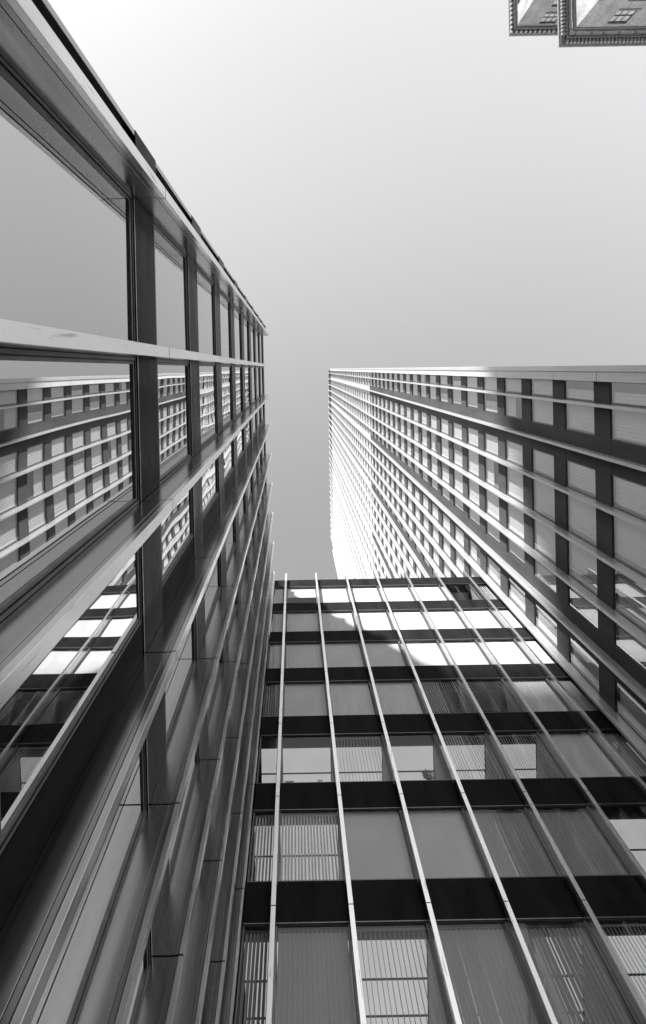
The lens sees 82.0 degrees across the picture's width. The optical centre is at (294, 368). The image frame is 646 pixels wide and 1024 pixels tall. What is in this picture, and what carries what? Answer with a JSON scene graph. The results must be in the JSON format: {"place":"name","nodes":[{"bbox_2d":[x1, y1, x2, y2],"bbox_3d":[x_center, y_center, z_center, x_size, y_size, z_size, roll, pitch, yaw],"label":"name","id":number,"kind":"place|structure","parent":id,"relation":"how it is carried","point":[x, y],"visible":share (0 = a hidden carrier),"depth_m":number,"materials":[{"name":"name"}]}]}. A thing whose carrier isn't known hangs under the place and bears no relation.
{"place":"outdoors","nodes":[
{"label":"outdoors","id":0,"kind":"place"},
{"bbox_2d":[48,0,645,634],"label":"sky","id":1,"kind":"structure","parent":0,"point":[384,183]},
{"label":"ground","id":2,"kind":"structure","parent":0,"visible":0},
{"bbox_2d":[0,0,274,1023],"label":"office block","id":3,"kind":"structure","parent":2,"relation":"on","point":[136,572],"depth_m":6.55,"materials":[{"name":"metal"}]},
{"bbox_2d":[0,56,135,341],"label":"window","id":4,"kind":"structure","parent":3,"relation":"in","point":[67,243],"depth_m":5.40,"materials":[{"name":"glass"}]},
{"bbox_2d":[0,348,139,621],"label":"window","id":5,"kind":"structure","parent":3,"relation":"in","point":[69,454],"depth_m":5.29,"materials":[{"name":"glass"}]},
{"bbox_2d":[0,547,141,855],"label":"window","id":6,"kind":"structure","parent":3,"relation":"in","point":[40,719],"depth_m":5.18,"materials":[{"name":"glass"}]},
{"bbox_2d":[31,741,146,1023],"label":"window","id":7,"kind":"structure","parent":3,"relation":"in","point":[61,1001],"depth_m":5.91,"materials":[{"name":"glass"}]},
{"bbox_2d":[126,933,150,1023],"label":"window","id":8,"kind":"structure","parent":3,"relation":"in","point":[141,981],"depth_m":7.44,"materials":[{"name":"glass"}]},
{"bbox_2d":[154,220,188,350],"bbox_3d":[-3.432,-2.048,10.425,0.080,2.870,3.220,-1,-90,0],"label":"window","id":9,"kind":"structure","parent":3,"relation":"in","point":[171,279],"depth_m":10.31,"materials":[{"name":"glass"}]},
{"bbox_2d":[157,359,191,483],"bbox_3d":[-3.353,1.293,10.425,0.080,2.870,3.064,-1,-90,0],"label":"window","id":10,"kind":"structure","parent":3,"relation":"in","point":[173,377],"depth_m":10.33,"materials":[{"name":"glass"}]},
{"bbox_2d":[161,488,193,586],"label":"window","id":11,"kind":"structure","parent":3,"relation":"in","point":[177,531],"depth_m":10.32,"materials":[{"name":"glass"}]},
{"bbox_2d":[165,615,196,750],"bbox_3d":[-3.190,8.194,10.425,0.080,2.870,2.314,-1,-90,0],"label":"window","id":12,"kind":"structure","parent":3,"relation":"in","point":[176,688],"depth_m":10.32,"materials":[{"name":"glass"}]},
{"bbox_2d":[169,742,198,884],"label":"window","id":13,"kind":"structure","parent":3,"relation":"in","point":[177,837],"depth_m":10.30,"materials":[{"name":"glass"}]},
{"bbox_2d":[197,266,215,354],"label":"window","id":14,"kind":"structure","parent":3,"relation":"in","point":[205,287],"depth_m":14.47,"materials":[{"name":"glass"}]},
{"bbox_2d":[199,362,217,448],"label":"window","id":15,"kind":"structure","parent":3,"relation":"in","point":[207,371],"depth_m":14.45,"materials":[{"name":"glass"}]},
{"bbox_2d":[202,458,218,518],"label":"window","id":16,"kind":"structure","parent":3,"relation":"in","point":[210,479],"depth_m":14.47,"materials":[{"name":"glass"}]},
{"bbox_2d":[205,554,220,630],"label":"window","id":17,"kind":"structure","parent":3,"relation":"in","point":[212,590],"depth_m":14.49,"materials":[{"name":"glass"}]},
{"bbox_2d":[207,648,222,723],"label":"window","id":18,"kind":"structure","parent":3,"relation":"in","point":[217,676],"depth_m":14.48,"materials":[{"name":"glass"}]},
{"bbox_2d":[220,291,230,357],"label":"window","id":19,"kind":"structure","parent":3,"relation":"in","point":[225,318],"depth_m":18.59,"materials":[{"name":"glass"}]},
{"bbox_2d":[222,364,232,429],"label":"window","id":20,"kind":"structure","parent":3,"relation":"in","point":[227,403],"depth_m":18.62,"materials":[{"name":"glass"}]},
{"bbox_2d":[224,440,233,483],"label":"window","id":21,"kind":"structure","parent":3,"relation":"in","point":[229,450],"depth_m":18.62,"materials":[{"name":"glass"}]},
{"bbox_2d":[226,517,235,570],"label":"window","id":22,"kind":"structure","parent":3,"relation":"in","point":[231,537],"depth_m":18.63,"materials":[{"name":"glass"}]},
{"bbox_2d":[234,305,241,359],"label":"window","id":23,"kind":"structure","parent":3,"relation":"in","point":[237,314],"depth_m":22.73,"materials":[{"name":"glass"}]},
{"bbox_2d":[235,365,242,417],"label":"window","id":24,"kind":"structure","parent":3,"relation":"in","point":[238,368],"depth_m":22.74,"materials":[{"name":"glass"}]},
{"bbox_2d":[237,428,243,460],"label":"window","id":25,"kind":"structure","parent":3,"relation":"in","point":[240,437],"depth_m":22.73,"materials":[{"name":"glass"}]},
{"bbox_2d":[244,316,248,360],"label":"window","id":26,"kind":"structure","parent":3,"relation":"in","point":[246,322],"depth_m":26.88,"materials":[{"name":"glass"}]},
{"bbox_2d":[245,366,250,409],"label":"window","id":27,"kind":"structure","parent":3,"relation":"in","point":[247,368],"depth_m":26.73,"materials":[{"name":"glass"}]},
{"bbox_2d":[234,570,645,1023],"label":"office block","id":28,"kind":"structure","parent":2,"relation":"on","point":[493,871],"depth_m":19.19,"materials":[{"name":"metal"}]},
{"bbox_2d":[234,925,269,1023],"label":"window","id":29,"kind":"structure","parent":28,"relation":"in","point":[246,1021],"depth_m":14.32,"materials":[{"name":"glass"}]},
{"bbox_2d":[247,811,274,881],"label":"window","id":30,"kind":"structure","parent":28,"relation":"in","point":[257,812],"depth_m":18.21,"materials":[{"name":"glass"}]},
{"bbox_2d":[262,683,279,716],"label":"window","id":31,"kind":"structure","parent":28,"relation":"in","point":[271,688],"depth_m":26.26,"materials":[{"name":"glass"}]},
{"bbox_2d":[267,643,281,667],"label":"window","id":32,"kind":"structure","parent":28,"relation":"in","point":[275,656],"depth_m":30.28,"materials":[{"name":"glass"}]},
{"bbox_2d":[270,612,283,631],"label":"window","id":33,"kind":"structure","parent":28,"relation":"in","point":[276,626],"depth_m":34.32,"materials":[{"name":"glass"}]},
{"bbox_2d":[286,587,316,602],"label":"window","id":34,"kind":"structure","parent":28,"relation":"in","point":[292,593],"depth_m":38.87,"materials":[{"name":"glass"}]},
{"bbox_2d":[285,611,319,631],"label":"window","id":35,"kind":"structure","parent":28,"relation":"in","point":[294,622],"depth_m":34.33,"materials":[{"name":"glass"}]},
{"bbox_2d":[284,642,323,667],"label":"window","id":36,"kind":"structure","parent":28,"relation":"in","point":[304,656],"depth_m":30.30,"materials":[{"name":"glass"}]},
{"bbox_2d":[283,682,328,715],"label":"window","id":37,"kind":"structure","parent":28,"relation":"in","point":[300,700],"depth_m":26.25,"materials":[{"name":"glass"}]},
{"bbox_2d":[281,735,334,782],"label":"window","id":38,"kind":"structure","parent":28,"relation":"in","point":[329,736],"depth_m":22.82,"materials":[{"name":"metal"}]},
{"bbox_2d":[277,810,344,881],"bbox_3d":[0.774,23.416,18.190,3.075,2.740,0.273,-1,-90,0],"label":"window","id":39,"kind":"structure","parent":28,"relation":"in","point":[313,811],"depth_m":18.18,"materials":[{"name":"glass"}]},
{"bbox_2d":[273,924,358,1023],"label":"window","id":40,"kind":"structure","parent":28,"relation":"in","point":[299,987],"depth_m":14.28,"materials":[{"name":"glass"}]},
{"bbox_2d":[318,586,349,602],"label":"window","id":41,"kind":"structure","parent":28,"relation":"in","point":[329,594],"depth_m":38.44,"materials":[{"name":"glass"}]},
{"bbox_2d":[321,611,356,630],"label":"window","id":42,"kind":"structure","parent":28,"relation":"in","point":[331,621],"depth_m":34.32,"materials":[{"name":"glass"}]},
{"bbox_2d":[324,641,365,666],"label":"window","id":43,"kind":"structure","parent":28,"relation":"in","point":[337,655],"depth_m":30.29,"materials":[{"name":"glass"}]},
{"bbox_2d":[329,681,376,714],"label":"window","id":44,"kind":"structure","parent":28,"relation":"in","point":[357,697],"depth_m":26.24,"materials":[{"name":"glass"}]},
{"bbox_2d":[335,734,392,781],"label":"window","id":45,"kind":"structure","parent":28,"relation":"in","point":[362,734],"depth_m":22.59,"materials":[{"name":"glass"}]},
{"bbox_2d":[350,586,382,601],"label":"window","id":46,"kind":"structure","parent":28,"relation":"in","point":[358,594],"depth_m":38.36,"materials":[{"name":"glass"}]},
{"bbox_2d":[356,610,393,629],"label":"window","id":47,"kind":"structure","parent":28,"relation":"in","point":[372,620],"depth_m":34.35,"materials":[{"name":"glass"}]},
{"bbox_2d":[343,809,416,879],"bbox_3d":[4.048,23.336,18.190,3.075,2.740,0.230,-1,-90,0],"label":"window","id":48,"kind":"structure","parent":28,"relation":"in","point":[376,845],"depth_m":18.16,"materials":[{"name":"glass"}]},
{"bbox_2d":[364,641,407,666],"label":"window","id":49,"kind":"structure","parent":28,"relation":"in","point":[379,654],"depth_m":30.31,"materials":[{"name":"glass"}]},
{"bbox_2d":[382,585,415,600],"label":"window","id":50,"kind":"structure","parent":28,"relation":"in","point":[391,593],"depth_m":38.42,"materials":[{"name":"glass"}]},
{"bbox_2d":[374,680,425,714],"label":"window","id":51,"kind":"structure","parent":28,"relation":"in","point":[402,698],"depth_m":26.24,"materials":[{"name":"glass"}]},
{"bbox_2d":[356,922,451,1023],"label":"window","id":52,"kind":"structure","parent":28,"relation":"in","point":[412,923],"depth_m":14.59,"materials":[{"name":"glass"}]},
{"bbox_2d":[391,610,430,629],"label":"window","id":53,"kind":"structure","parent":28,"relation":"in","point":[404,620],"depth_m":34.30,"materials":[{"name":"glass"}]},
{"bbox_2d":[388,733,450,780],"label":"window","id":54,"kind":"structure","parent":28,"relation":"in","point":[417,733],"depth_m":23.19,"materials":[{"name":"metal"}]},
{"bbox_2d":[404,640,448,665],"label":"window","id":55,"kind":"structure","parent":28,"relation":"in","point":[421,654],"depth_m":30.32,"materials":[{"name":"glass"}]},
{"bbox_2d":[413,585,447,600],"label":"window","id":56,"kind":"structure","parent":28,"relation":"in","point":[425,593],"depth_m":38.35,"materials":[{"name":"glass"}]},
{"bbox_2d":[426,609,466,628],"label":"window","id":57,"kind":"structure","parent":28,"relation":"in","point":[441,619],"depth_m":34.36,"materials":[{"name":"glass"}]},
{"bbox_2d":[420,680,474,713],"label":"window","id":58,"kind":"structure","parent":28,"relation":"in","point":[438,683],"depth_m":26.38,"materials":[{"name":"glass"}]},
{"bbox_2d":[407,808,488,878],"bbox_3d":[7.323,23.277,18.190,3.075,2.740,0.230,-1,-90,0],"label":"window","id":59,"kind":"structure","parent":28,"relation":"in","point":[445,848],"depth_m":18.16,"materials":[{"name":"glass"}]},
{"bbox_2d":[444,639,490,664],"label":"window","id":60,"kind":"structure","parent":28,"relation":"in","point":[463,653],"depth_m":30.28,"materials":[{"name":"glass"}]},
{"bbox_2d":[441,732,508,779],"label":"window","id":61,"kind":"structure","parent":28,"relation":"in","point":[445,737],"depth_m":22.44,"materials":[{"name":"glass"}]},
{"bbox_2d":[462,608,503,627],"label":"window","id":62,"kind":"structure","parent":28,"relation":"in","point":[482,618],"depth_m":34.34,"materials":[{"name":"glass"}]},
{"bbox_2d":[436,921,544,1023],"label":"window","id":63,"kind":"structure","parent":28,"relation":"in","point":[478,948],"depth_m":14.26,"materials":[{"name":"glass"}]},
{"bbox_2d":[465,679,522,712],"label":"window","id":64,"kind":"structure","parent":28,"relation":"in","point":[498,682],"depth_m":26.41,"materials":[{"name":"glass"}]},
{"bbox_2d":[483,639,533,663],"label":"window","id":65,"kind":"structure","parent":28,"relation":"in","point":[506,652],"depth_m":30.29,"materials":[{"name":"glass"}]},
{"bbox_2d":[497,608,524,627],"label":"window","id":66,"kind":"structure","parent":28,"relation":"in","point":[509,617],"depth_m":34.31,"materials":[{"name":"glass"}]},
{"bbox_2d":[471,807,559,877],"bbox_3d":[10.597,23.218,18.190,3.075,2.740,0.230,-1,-90,0],"label":"window","id":67,"kind":"structure","parent":28,"relation":"in","point":[525,838],"depth_m":18.16,"materials":[{"name":"glass"}]},
{"bbox_2d":[494,731,567,778],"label":"window","id":68,"kind":"structure","parent":28,"relation":"in","point":[497,736],"depth_m":22.46,"materials":[{"name":"glass"}]},
{"bbox_2d":[523,638,557,662],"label":"window","id":69,"kind":"structure","parent":28,"relation":"in","point":[543,656],"depth_m":30.31,"materials":[{"name":"glass"}]},
{"bbox_2d":[511,678,571,711],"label":"window","id":70,"kind":"structure","parent":28,"relation":"in","point":[538,695],"depth_m":26.26,"materials":[{"name":"glass"}]},
{"bbox_2d":[517,919,637,1023],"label":"window","id":71,"kind":"structure","parent":28,"relation":"in","point":[596,1008],"depth_m":14.23,"materials":[{"name":"glass"}]},
{"bbox_2d":[556,677,600,710],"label":"window","id":72,"kind":"structure","parent":28,"relation":"in","point":[568,685],"depth_m":26.22,"materials":[{"name":"glass"}]},
{"bbox_2d":[535,806,631,875],"bbox_3d":[13.872,23.159,18.190,3.075,2.740,0.230,-1,-90,0],"label":"window","id":73,"kind":"structure","parent":28,"relation":"in","point":[559,825],"depth_m":18.15,"materials":[{"name":"glass"}]},
{"bbox_2d":[547,730,625,777],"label":"window","id":74,"kind":"structure","parent":28,"relation":"in","point":[587,760],"depth_m":22.21,"materials":[{"name":"glass"}]},
{"bbox_2d":[597,918,645,1005],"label":"window","id":75,"kind":"structure","parent":28,"relation":"in","point":[635,919],"depth_m":15.32,"materials":[{"name":"glass"}]},
{"bbox_2d":[600,730,645,776],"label":"window","id":76,"kind":"structure","parent":28,"relation":"in","point":[612,736],"depth_m":22.37,"materials":[{"name":"glass"}]},
{"bbox_2d":[328,365,645,775],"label":"office tower","id":77,"kind":"structure","parent":2,"relation":"on","point":[520,491],"depth_m":33.42,"materials":[{"name":"metal"}]},
{"bbox_2d":[467,449,478,477],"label":"window","id":78,"kind":"structure","parent":77,"relation":"in","point":[473,456],"depth_m":42.69,"materials":[{"name":"glass"}]},
{"bbox_2d":[468,478,478,507],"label":"window","id":79,"kind":"structure","parent":77,"relation":"in","point":[474,487],"depth_m":42.74,"materials":[{"name":"glass"}]},
{"bbox_2d":[331,371,645,775],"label":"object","id":80,"kind":"structure","parent":77,"relation":"in","point":[460,560],"depth_m":90.63,"materials":[{"name":"glass"}]},
{"bbox_2d":[484,432,497,456],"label":"window","id":81,"kind":"structure","parent":77,"relation":"in","point":[491,441],"depth_m":38.67,"materials":[{"name":"glass"}]},
{"bbox_2d":[485,457,498,489],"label":"window","id":82,"kind":"structure","parent":77,"relation":"in","point":[490,463],"depth_m":39.08,"materials":[{"name":"glass"}]},
{"bbox_2d":[485,489,498,522],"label":"window","id":83,"kind":"structure","parent":77,"relation":"in","point":[492,507],"depth_m":38.70,"materials":[{"name":"glass"}]},
{"bbox_2d":[486,555,499,587],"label":"window","id":84,"kind":"structure","parent":77,"relation":"in","point":[494,571],"depth_m":38.79,"materials":[{"name":"glass"}]},
{"bbox_2d":[504,378,520,393],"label":"window","id":85,"kind":"structure","parent":77,"relation":"in","point":[511,385],"depth_m":34.76,"materials":[{"name":"glass"}]},
{"bbox_2d":[505,396,521,419],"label":"window","id":86,"kind":"structure","parent":77,"relation":"in","point":[511,401],"depth_m":35.07,"materials":[{"name":"glass"}]},
{"bbox_2d":[505,439,522,467],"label":"window","id":87,"kind":"structure","parent":77,"relation":"in","point":[515,454],"depth_m":34.64,"materials":[{"name":"glass"}]},
{"bbox_2d":[506,467,522,503],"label":"window","id":88,"kind":"structure","parent":77,"relation":"in","point":[515,479],"depth_m":34.63,"materials":[{"name":"glass"}]},
{"bbox_2d":[506,502,523,540],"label":"window","id":89,"kind":"structure","parent":77,"relation":"in","point":[516,516],"depth_m":34.58,"materials":[{"name":"glass"}]},
{"bbox_2d":[507,537,524,566],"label":"window","id":90,"kind":"structure","parent":77,"relation":"in","point":[513,548],"depth_m":34.69,"materials":[{"name":"glass"}]},
{"bbox_2d":[508,577,524,614],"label":"window","id":91,"kind":"structure","parent":77,"relation":"in","point":[516,592],"depth_m":34.59,"materials":[{"name":"glass"}]},
{"bbox_2d":[531,379,552,397],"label":"window","id":92,"kind":"structure","parent":77,"relation":"in","point":[539,387],"depth_m":30.57,"materials":[{"name":"glass"}]},
{"bbox_2d":[531,399,552,425],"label":"window","id":93,"kind":"structure","parent":77,"relation":"in","point":[543,410],"depth_m":30.66,"materials":[{"name":"glass"}]},
{"bbox_2d":[532,448,553,480],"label":"window","id":94,"kind":"structure","parent":77,"relation":"in","point":[544,463],"depth_m":30.61,"materials":[{"name":"glass"}]},
{"bbox_2d":[532,479,554,522],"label":"window","id":95,"kind":"structure","parent":77,"relation":"in","point":[544,494],"depth_m":30.62,"materials":[{"name":"glass"}]},
{"bbox_2d":[533,518,555,564],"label":"window","id":96,"kind":"structure","parent":77,"relation":"in","point":[545,537],"depth_m":30.63,"materials":[{"name":"glass"}]},
{"bbox_2d":[534,559,555,593],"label":"window","id":97,"kind":"structure","parent":77,"relation":"in","point":[543,573],"depth_m":30.61,"materials":[{"name":"glass"}]},
{"bbox_2d":[535,603,556,648],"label":"window","id":98,"kind":"structure","parent":77,"relation":"in","point":[547,624],"depth_m":30.58,"materials":[{"name":"glass"}]},
{"bbox_2d":[565,380,593,401],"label":"window","id":99,"kind":"structure","parent":77,"relation":"in","point":[572,393],"depth_m":26.61,"materials":[{"name":"glass"}]},
{"bbox_2d":[565,403,593,435],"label":"window","id":100,"kind":"structure","parent":77,"relation":"in","point":[577,414],"depth_m":26.58,"materials":[{"name":"glass"}]},
{"bbox_2d":[566,460,595,499],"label":"window","id":101,"kind":"structure","parent":77,"relation":"in","point":[582,478],"depth_m":26.57,"materials":[{"name":"glass"}]},
{"bbox_2d":[567,495,596,547],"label":"window","id":102,"kind":"structure","parent":77,"relation":"in","point":[582,515],"depth_m":26.55,"materials":[{"name":"glass"}]},
{"bbox_2d":[567,540,596,595],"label":"window","id":103,"kind":"structure","parent":77,"relation":"in","point":[583,564],"depth_m":26.54,"materials":[{"name":"glass"}]},
{"bbox_2d":[568,585,597,629],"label":"window","id":104,"kind":"structure","parent":77,"relation":"in","point":[577,600],"depth_m":26.56,"materials":[{"name":"glass"}]},
{"bbox_2d":[569,636,598,692],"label":"window","id":105,"kind":"structure","parent":77,"relation":"in","point":[580,657],"depth_m":26.54,"materials":[{"name":"glass"}]},
{"bbox_2d":[610,382,645,407],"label":"window","id":106,"kind":"structure","parent":77,"relation":"in","point":[625,398],"depth_m":22.73,"materials":[{"name":"metal"}]},
{"bbox_2d":[610,409,645,446],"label":"window","id":107,"kind":"structure","parent":77,"relation":"in","point":[631,426],"depth_m":22.69,"materials":[{"name":"metal"}]},
{"bbox_2d":[612,475,645,520],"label":"window","id":108,"kind":"structure","parent":77,"relation":"in","point":[630,496],"depth_m":22.74,"materials":[{"name":"metal"}]},
{"bbox_2d":[612,515,645,576],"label":"window","id":109,"kind":"structure","parent":77,"relation":"in","point":[630,539],"depth_m":22.77,"materials":[{"name":"metal"}]},
{"bbox_2d":[613,568,645,632],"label":"window","id":110,"kind":"structure","parent":77,"relation":"in","point":[631,596],"depth_m":22.81,"materials":[{"name":"metal"}]},
{"bbox_2d":[614,622,645,670],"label":"window","id":111,"kind":"structure","parent":77,"relation":"in","point":[630,643],"depth_m":22.85,"materials":[{"name":"glass"}]},
{"bbox_2d":[615,680,645,742],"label":"window","id":112,"kind":"structure","parent":77,"relation":"in","point":[630,708],"depth_m":22.89,"materials":[{"name":"metal"}]},
{"bbox_2d":[508,0,557,36],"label":"brick building","id":113,"kind":"structure","parent":2,"relation":"on","point":[532,17],"depth_m":74.48,"materials":[{"name":"stone"}]},
{"bbox_2d":[557,0,645,47],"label":"brick building","id":114,"kind":"structure","parent":2,"relation":"on","point":[599,23],"depth_m":59.96,"materials":[{"name":"stone"}]},
{"bbox_2d":[609,9,640,21],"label":"window","id":115,"kind":"structure","parent":114,"relation":"in","point":[622,15],"depth_m":58.15,"materials":[{"name":"glass"}]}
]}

